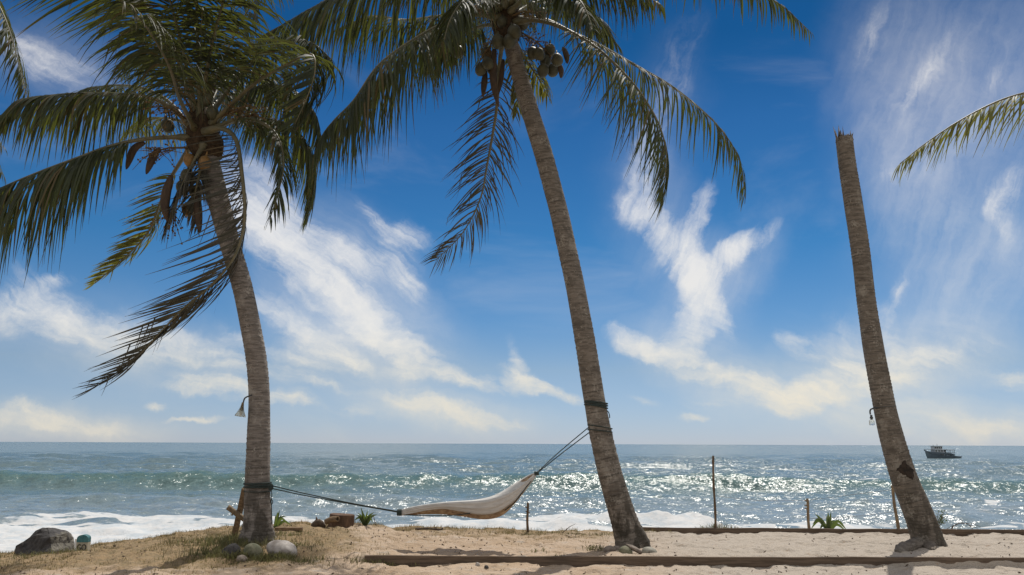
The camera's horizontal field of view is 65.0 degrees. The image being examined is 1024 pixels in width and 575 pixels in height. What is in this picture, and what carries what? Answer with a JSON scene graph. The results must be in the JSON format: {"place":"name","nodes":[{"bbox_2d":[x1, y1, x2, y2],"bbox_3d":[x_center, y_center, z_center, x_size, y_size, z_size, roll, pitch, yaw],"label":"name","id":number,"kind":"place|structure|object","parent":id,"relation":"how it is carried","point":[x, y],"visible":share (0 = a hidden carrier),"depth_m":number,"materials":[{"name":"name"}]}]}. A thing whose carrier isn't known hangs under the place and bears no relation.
{"place":"outdoors","nodes":[
{"label":"outdoors","id":0,"kind":"place"},
{"bbox_2d":[5,522,741,566],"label":"green grass","id":1,"kind":"structure","parent":0,"point":[240,542],"depth_m":11.87,"materials":[{"name":"green plant"}]},
{"bbox_2d":[0,442,1023,552],"bbox_3d":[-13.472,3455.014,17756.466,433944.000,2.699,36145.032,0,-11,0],"label":"sea","id":2,"kind":"structure","parent":0,"point":[104,491],"depth_m":62.70,"materials":[{"name":"liquid"}]},
{"bbox_2d":[924,446,961,457],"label":"fishing boat","id":3,"kind":"object","parent":2,"relation":"on","point":[937,452],"visible":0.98,"depth_m":216.44,"materials":[{"name":"paint"}]},
{"bbox_2d":[0,521,1023,574],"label":"ground","id":4,"kind":"structure","parent":0,"point":[845,544],"depth_m":12.04,"materials":[{"name":"beige sand"}]},
{"bbox_2d":[0,1,33,184],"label":"coconut palm","id":5,"kind":"object","parent":4,"relation":"on","point":[8,30],"visible":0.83,"depth_m":14.93,"materials":[{"name":"green plant"}]},
{"bbox_2d":[14,528,73,554],"bbox_3d":[-8.112,4.460,13.934,1.139,0.607,1.327,0,-11,0],"label":"boulder","id":6,"kind":"object","parent":4,"relation":"on","point":[40,540],"visible":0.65,"depth_m":13.68,"materials":[{"name":"grey stone"}]},
{"bbox_2d":[74,534,90,550],"bbox_3d":[-6.972,4.204,13.104,0.213,0.351,0.250,0,-11,0],"label":"painted marker","id":7,"kind":"object","parent":4,"relation":"on","point":[82,541],"visible":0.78,"depth_m":13.00,"materials":[{"name":"beige paint"}]},
{"bbox_2d":[0,0,343,544],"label":"coconut palm","id":8,"kind":"object","parent":4,"relation":"on","point":[201,123],"visible":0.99,"depth_m":12.89,"materials":[{"name":"green plant"}]},
{"bbox_2d":[235,394,251,416],"bbox_3d":[-4.269,1.874,12.770,0.169,0.375,0.257,-9,-14,40],"label":"hanging lamp","id":9,"kind":"object","parent":8,"relation":"attached to","point":[240,412],"visible":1,"depth_m":12.69,"materials":[{"name":"paint"}]},
{"bbox_2d":[222,543,240,555],"bbox_3d":[-4.008,3.781,11.445,0.254,0.268,0.232,0,-11,0],"label":"stone","id":10,"kind":"object","parent":4,"relation":"on","point":[234,547],"visible":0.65,"depth_m":11.39,"materials":[{"name":"grey stone"}]},
{"bbox_2d":[231,488,243,536],"bbox_3d":[-4.418,3.708,12.989,0.109,0.990,0.760,6,-13,-29],"label":"leaning timber","id":11,"kind":"object","parent":4,"relation":"on","point":[237,521],"visible":0.56,"depth_m":12.97,"materials":[{"name":"brown wood"}]},
{"bbox_2d":[226,505,242,520],"bbox_3d":[-4.359,3.648,12.849,0.427,0.347,0.082,3,-11,-15],"label":"bamboo pole","id":12,"kind":"object","parent":11,"relation":"on","point":[234,512],"visible":0.65,"depth_m":12.81,"materials":[{"name":"brown wood"}]},
{"bbox_2d":[236,555,246,562],"bbox_3d":[-3.752,3.790,11.197,0.160,0.123,0.142,0,-11,0],"label":"stone","id":13,"kind":"object","parent":4,"relation":"on","point":[241,557],"visible":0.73,"depth_m":11.15,"materials":[{"name":"grey stone"}]},
{"bbox_2d":[244,543,262,556],"bbox_3d":[-3.679,3.778,11.417,0.258,0.287,0.237,0,-11,0],"label":"stone","id":14,"kind":"object","parent":4,"relation":"on","point":[251,548],"visible":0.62,"depth_m":11.35,"materials":[{"name":"stone"}]},
{"bbox_2d":[266,540,296,556],"bbox_3d":[-3.301,3.763,11.537,0.441,0.274,0.350,0,-11,0],"label":"stone","id":15,"kind":"object","parent":4,"relation":"on","point":[281,546],"visible":0.69,"depth_m":11.43,"materials":[{"name":"grey stone"}]},
{"bbox_2d":[274,510,289,527],"bbox_3d":[-4.125,4.164,14.415,0.314,0.331,0.253,0,-11,0],"label":"spiky plant","id":16,"kind":"object","parent":4,"relation":"on","point":[278,521],"visible":0.91,"depth_m":14.35,"materials":[{"name":"green plant"}]},
{"bbox_2d":[275,527,302,530],"bbox_3d":[-3.821,4.135,13.761,0.460,0.055,0.100,1,-11,-3],"label":"plank","id":17,"kind":"object","parent":4,"relation":"on","point":[289,528],"visible":0.93,"depth_m":13.72,"materials":[{"name":"brown wood"}]},
{"bbox_2d":[311,517,325,527],"bbox_3d":[-3.534,4.301,14.646,0.288,0.248,0.133,0,-11,0],"label":"root snag","id":18,"kind":"object","parent":4,"relation":"on","point":[317,522],"visible":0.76,"depth_m":14.60,"materials":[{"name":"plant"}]},
{"bbox_2d":[324,516,339,524],"bbox_3d":[-3.232,4.173,14.410,0.299,0.161,0.112,-6,-12,28],"label":"driftwood","id":19,"kind":"object","parent":4,"relation":"on","point":[332,519],"visible":1,"depth_m":14.38,"materials":[{"name":"brown wood"}]},
{"bbox_2d":[0,519,674,574],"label":"dry grass","id":20,"kind":"structure","parent":4,"relation":"on","point":[188,561],"depth_m":13.12,"materials":[{"name":"beige plant"}]},
{"bbox_2d":[328,513,354,527],"bbox_3d":[-3.143,4.324,14.732,0.485,0.348,0.480,0,-11,0],"label":"tree stump","id":21,"kind":"object","parent":4,"relation":"on","point":[346,520],"visible":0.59,"depth_m":14.59,"materials":[{"name":"brown wood"}]},
{"bbox_2d":[355,508,376,525],"bbox_3d":[-2.725,4.235,14.817,0.445,0.354,0.218,-1,-11,5],"label":"spiky plant","id":22,"kind":"object","parent":4,"relation":"on","point":[365,520],"visible":0.97,"depth_m":14.85,"materials":[{"name":"green plant"}]},
{"bbox_2d":[415,527,442,530],"bbox_3d":[-1.518,4.406,14.688,0.537,0.075,0.084,-2,-11,11],"label":"driftwood","id":23,"kind":"object","parent":4,"relation":"on","point":[427,528],"visible":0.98,"depth_m":14.66,"materials":[{"name":"brown wood"}]},
{"bbox_2d":[0,525,1020,574],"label":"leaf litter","id":24,"kind":"object","parent":4,"relation":"on","point":[475,554],"visible":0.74,"depth_m":12.15,"materials":[{"name":"brown plant"}]},
{"bbox_2d":[525,502,529,531],"bbox_3d":[0.287,4.369,14.889,0.098,0.747,0.057,0,-11,0],"label":"fence post","id":25,"kind":"object","parent":4,"relation":"on","point":[527,520],"visible":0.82,"depth_m":14.90,"materials":[{"name":"brown wood"}]},
{"bbox_2d":[250,0,813,548],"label":"coconut palm","id":26,"kind":"object","parent":4,"relation":"on","point":[450,34],"visible":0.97,"depth_m":13.84,"materials":[{"name":"green plant"}]},
{"bbox_2d":[243,400,612,521],"bbox_3d":[-1.273,2.713,12.622,5.902,1.929,1.072,1,-11,-3],"label":"hammock","id":27,"kind":"object","parent":26,"relation":"hanging from","point":[503,502],"visible":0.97,"depth_m":12.31,"materials":[{"name":"white fabric"}]},
{"bbox_2d":[604,545,615,551],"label":"stone","id":28,"kind":"object","parent":4,"relation":"on","point":[609,548],"visible":0.62,"depth_m":12.24,"materials":[{"name":"grey stone"}]},
{"bbox_2d":[619,546,632,553],"bbox_3d":[1.724,4.008,12.174,0.205,0.186,0.182,0,-11,0],"label":"stone","id":29,"kind":"object","parent":4,"relation":"on","point":[625,549],"visible":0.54,"depth_m":12.12,"materials":[{"name":"stone"}]},
{"bbox_2d":[626,544,641,553],"bbox_3d":[1.876,3.979,12.216,0.294,0.163,0.171,0,-11,0],"label":"stone","id":30,"kind":"object","parent":4,"relation":"on","point":[636,549],"visible":0.94,"depth_m":12.15,"materials":[{"name":"beige stone"}]},
{"bbox_2d":[642,547,656,552],"bbox_3d":[2.079,4.002,12.161,0.233,0.151,0.195,0,-11,0],"label":"stone","id":31,"kind":"object","parent":4,"relation":"on","point":[648,549],"visible":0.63,"depth_m":12.10,"materials":[{"name":"grey stone"}]},
{"bbox_2d":[365,555,1023,567],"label":"edging board","id":32,"kind":"object","parent":4,"relation":"on","point":[573,561],"visible":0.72,"depth_m":11.42,"materials":[{"name":"brown wood"}]},
{"bbox_2d":[712,456,716,527],"bbox_3d":[3.836,4.019,15.216,0.070,1.635,0.054,0,-11,0],"label":"fence post","id":33,"kind":"object","parent":4,"relation":"on","point":[715,511],"visible":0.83,"depth_m":15.22,"materials":[{"name":"brown wood"}]},
{"bbox_2d":[805,498,810,527],"bbox_3d":[5.593,4.423,15.185,0.095,0.845,0.061,3,-11,-13],"label":"fence post","id":34,"kind":"object","parent":4,"relation":"on","point":[808,514],"visible":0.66,"depth_m":15.20,"materials":[{"name":"brown wood"}]},
{"bbox_2d":[812,513,845,528],"bbox_3d":[6.040,4.481,15.381,0.651,0.384,0.218,-1,-11,8],"label":"spiky plant","id":35,"kind":"object","parent":4,"relation":"on","point":[830,524],"visible":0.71,"depth_m":15.31,"materials":[{"name":"green plant"}]},
{"bbox_2d":[643,527,1023,536],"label":"edging board","id":36,"kind":"object","parent":4,"relation":"on","point":[961,532],"visible":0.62,"depth_m":14.91,"materials":[{"name":"brown wood"}]},
{"bbox_2d":[833,125,947,552],"bbox_3d":[6.506,0.753,13.603,1.656,7.556,1.013,4,-12,-18],"label":"dead palm","id":37,"kind":"object","parent":4,"relation":"on","point":[923,526],"visible":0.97,"depth_m":13.49,"materials":[{"name":"brown plant"}]},
{"bbox_2d":[869,406,891,424],"bbox_3d":[6.166,2.150,13.483,0.580,0.332,0.372,2,-11,-10],"label":"hanging lamp","id":38,"kind":"object","parent":37,"relation":"attached to","point":[871,421],"visible":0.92,"depth_m":13.28,"materials":[{"name":"glass"}]},
{"bbox_2d":[891,485,899,528],"bbox_3d":[7.275,4.303,15.214,0.108,1.088,0.066,0,-11,0],"label":"fence post","id":39,"kind":"object","parent":4,"relation":"on","point":[895,509],"visible":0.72,"depth_m":15.22,"materials":[{"name":"brown wood"}]},
{"bbox_2d":[720,490,890,518],"bbox_3d":[5.559,4.107,15.238,3.449,0.548,0.030,0,-11,-1],"label":"fence wire","id":40,"kind":"object","parent":39,"relation":"attached to","point":[822,498],"visible":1,"depth_m":15.23,"materials":[{"name":"grey metal"}]},
{"bbox_2d":[936,510,947,524],"bbox_3d":[8.112,4.461,15.364,0.447,0.444,0.403,0,-11,0],"label":"shrub","id":41,"kind":"object","parent":4,"relation":"on","point":[940,520],"visible":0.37,"depth_m":15.34,"materials":[{"name":"green plant"}]},
{"bbox_2d":[891,92,1023,182],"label":"coconut palm","id":42,"kind":"object","parent":4,"relation":"on","point":[969,119],"visible":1,"depth_m":13.10,"materials":[{"name":"green plant"}]},
{"bbox_2d":[947,520,979,528],"bbox_3d":[8.524,4.489,15.179,0.658,0.210,0.021,0,-11,0],"label":"fallen branch","id":43,"kind":"object","parent":4,"relation":"on","point":[963,523],"visible":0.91,"depth_m":15.18,"materials":[{"name":"wood"}]},
{"bbox_2d":[0,0,1023,445],"label":"sky","id":44,"kind":"structure","parent":0,"point":[716,321],"materials":[{"name":"blue"}]}
]}

